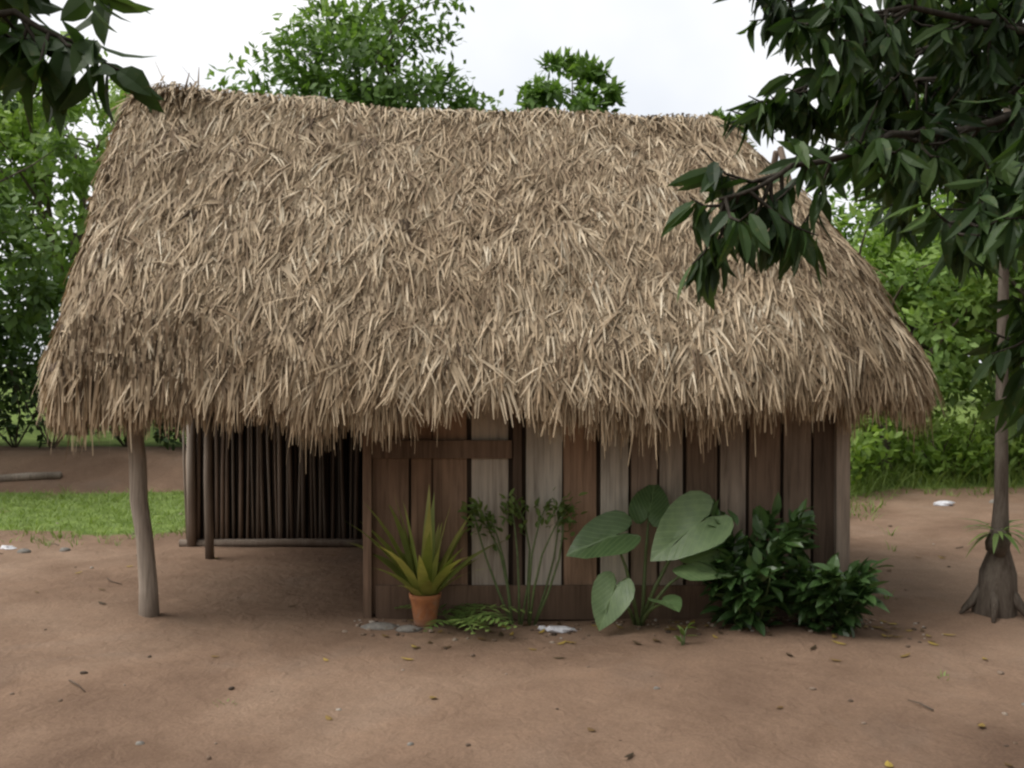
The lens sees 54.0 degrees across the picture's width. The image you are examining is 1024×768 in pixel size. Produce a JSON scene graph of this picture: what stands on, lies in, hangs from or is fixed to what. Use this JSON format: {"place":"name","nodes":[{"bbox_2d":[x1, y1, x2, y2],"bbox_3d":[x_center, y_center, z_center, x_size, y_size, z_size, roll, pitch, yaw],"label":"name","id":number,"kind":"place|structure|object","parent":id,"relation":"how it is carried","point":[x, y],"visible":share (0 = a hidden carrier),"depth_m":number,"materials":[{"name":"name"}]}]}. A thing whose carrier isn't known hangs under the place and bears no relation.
{"place":"outdoors","nodes":[
{"label":"outdoors","id":0,"kind":"place"},
{"bbox_2d":[31,62,946,474],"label":"thatched roof","id":1,"kind":"structure","parent":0,"point":[281,258],"depth_m":8.67,"materials":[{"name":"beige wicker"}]},
{"bbox_2d":[0,366,1023,767],"bbox_3d":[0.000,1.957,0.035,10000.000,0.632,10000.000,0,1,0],"label":"ground","id":2,"kind":"structure","parent":0,"point":[714,702],"depth_m":7.40,"materials":[{"name":"brown soil"}]},
{"bbox_2d":[0,91,55,228],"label":"tree","id":3,"kind":"object","parent":2,"relation":"on","point":[14,106],"visible":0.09,"depth_m":27.45,"materials":[{"name":"green plant"}]},
{"bbox_2d":[0,472,61,481],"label":"felled log","id":4,"kind":"object","parent":2,"relation":"on","point":[29,476],"visible":1,"depth_m":18.38,"materials":[{"name":"brown wood"}]},
{"bbox_2d":[0,128,81,369],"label":"tree","id":5,"kind":"object","parent":2,"relation":"on","point":[41,297],"visible":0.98,"depth_m":18.59,"materials":[{"name":"green plant"}]},
{"bbox_2d":[0,31,129,434],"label":"tree","id":6,"kind":"object","parent":2,"relation":"on","point":[26,152],"visible":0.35,"depth_m":22.80,"materials":[{"name":"green plant"}]},
{"bbox_2d":[0,0,164,137],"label":"tree branch","id":7,"kind":"object","parent":2,"relation":"on","point":[27,44],"visible":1,"depth_m":3.96,"materials":[{"name":"green plant"}]},
{"bbox_2d":[0,285,186,450],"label":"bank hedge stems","id":8,"kind":"object","parent":2,"relation":"on","point":[11,376],"visible":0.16,"depth_m":20.31,"materials":[{"name":"green plant"}]},
{"bbox_2d":[204,0,525,114],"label":"tree","id":9,"kind":"object","parent":2,"relation":"on","point":[352,36],"visible":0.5,"depth_m":29.31,"materials":[{"name":"green plant"}]},
{"bbox_2d":[49,146,791,617],"bbox_3d":[-0.525,-0.294,10.596,7.150,5.172,4.156,0,1,0],"label":"wooden pole frame","id":10,"kind":"object","parent":2,"relation":"on","point":[249,486],"visible":0.3,"depth_m":12.41,"materials":[{"name":"brown wood"}]},
{"bbox_2d":[344,487,504,626],"bbox_3d":[-0.764,1.459,8.580,1.454,1.186,1.443,0,1,0],"label":"potted plant","id":11,"kind":"object","parent":2,"relation":"on","point":[426,577],"visible":0.95,"depth_m":8.48,"materials":[{"name":"plant"}]},
{"bbox_2d":[395,603,531,633],"bbox_3d":[-0.367,1.991,8.563,1.002,0.182,1.169,-1,1,-26],"label":"fern","id":12,"kind":"object","parent":2,"relation":"on","point":[464,620],"visible":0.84,"depth_m":8.42,"materials":[{"name":"green plant"}]},
{"bbox_2d":[0,501,955,632],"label":"litter scraps","id":13,"kind":"object","parent":2,"relation":"on","point":[557,629],"visible":0.98,"depth_m":8.48,"materials":[{"name":"plastic"}]},
{"bbox_2d":[0,543,962,710],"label":"dropped twigs","id":14,"kind":"object","parent":2,"relation":"on","point":[922,704],"visible":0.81,"depth_m":6.94,"materials":[{"name":"brown wood"}]},
{"bbox_2d":[0,424,1023,706],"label":"grass tufts","id":15,"kind":"object","parent":2,"relation":"on","point":[868,476],"visible":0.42,"depth_m":16.70,"materials":[{"name":"green plant"}]},
{"bbox_2d":[0,207,1023,406],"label":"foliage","id":16,"kind":"object","parent":2,"relation":"on","point":[58,309],"depth_m":48.83,"materials":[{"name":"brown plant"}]},
{"bbox_2d":[9,513,1018,766],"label":"fallen leaves","id":17,"kind":"object","parent":2,"relation":"on","point":[549,634],"visible":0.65,"depth_m":8.34,"materials":[{"name":"brown plant"}]},
{"bbox_2d":[17,499,1023,745],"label":"stones","id":18,"kind":"object","parent":2,"relation":"on","point":[386,626],"visible":0.84,"depth_m":8.47,"materials":[{"name":"grey stone"}]},
{"bbox_2d":[458,487,587,625],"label":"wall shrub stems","id":19,"kind":"object","parent":2,"relation":"on","point":[560,509],"visible":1,"depth_m":8.67,"materials":[{"name":"green plant"}]},
{"bbox_2d":[515,46,626,116],"bbox_3d":[2.115,-5.517,37.732,5.039,14.786,4.742,1,1,28],"label":"tree","id":20,"kind":"object","parent":2,"relation":"on","point":[583,69],"visible":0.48,"depth_m":36.98,"materials":[{"name":"green plant"}]},
{"bbox_2d":[566,484,737,630],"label":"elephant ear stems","id":21,"kind":"object","parent":2,"relation":"on","point":[687,534],"visible":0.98,"depth_m":8.37,"materials":[{"name":"green plant"}]},
{"bbox_2d":[675,622,696,644],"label":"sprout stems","id":22,"kind":"object","parent":2,"relation":"on","point":[683,633],"visible":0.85,"depth_m":7.98,"materials":[{"name":"green plant"}]},
{"bbox_2d":[708,106,756,149],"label":"tree","id":23,"kind":"object","parent":2,"relation":"on","point":[719,112],"visible":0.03,"depth_m":40.57,"materials":[{"name":"green plant"}]},
{"bbox_2d":[696,492,819,636],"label":"dark bush stems","id":24,"kind":"object","parent":2,"relation":"on","point":[743,593],"visible":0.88,"depth_m":8.31,"materials":[{"name":"green plant"}]},
{"bbox_2d":[752,547,893,637],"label":"dark bush stems","id":25,"kind":"object","parent":2,"relation":"on","point":[850,590],"visible":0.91,"depth_m":8.24,"materials":[{"name":"green plant"}]},
{"bbox_2d":[660,0,1023,444],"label":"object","id":26,"kind":"object","parent":2,"relation":"on","point":[924,147],"visible":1,"depth_m":4.61,"materials":[{"name":"green plant"}]},
{"bbox_2d":[812,178,1023,438],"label":"tree","id":27,"kind":"object","parent":2,"relation":"on","point":[850,215],"visible":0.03,"depth_m":22.89,"materials":[{"name":"green plant"}]},
{"bbox_2d":[831,199,1023,472],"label":"tree","id":28,"kind":"object","parent":2,"relation":"on","point":[947,340],"visible":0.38,"depth_m":18.45,"materials":[{"name":"green plant"}]},
{"bbox_2d":[836,86,1023,376],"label":"tree","id":29,"kind":"object","parent":2,"relation":"on","point":[941,191],"visible":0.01,"depth_m":25.12,"materials":[{"name":"green plant"}]},
{"bbox_2d":[850,384,1023,485],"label":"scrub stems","id":30,"kind":"object","parent":2,"relation":"on","point":[862,447],"visible":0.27,"depth_m":18.77,"materials":[{"name":"green plant"}]},
{"bbox_2d":[901,170,1023,401],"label":"tree","id":31,"kind":"object","parent":2,"relation":"on","point":[980,322],"visible":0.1,"depth_m":19.27,"materials":[{"name":"green plant"}]},
{"bbox_2d":[959,106,1023,622],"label":"tree trunk","id":32,"kind":"object","parent":2,"relation":"on","point":[994,595],"visible":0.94,"depth_m":8.81,"materials":[{"name":"brown plant"}]},
{"bbox_2d":[0,0,1023,365],"label":"sky","id":33,"kind":"structure","parent":0,"point":[675,57],"materials":[{"name":"white"}]},
{"bbox_2d":[363,390,849,619],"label":"hut plank walls","id":34,"kind":"structure","parent":0,"point":[486,458],"depth_m":8.83,"materials":[{"name":"brown wood"}]}
]}

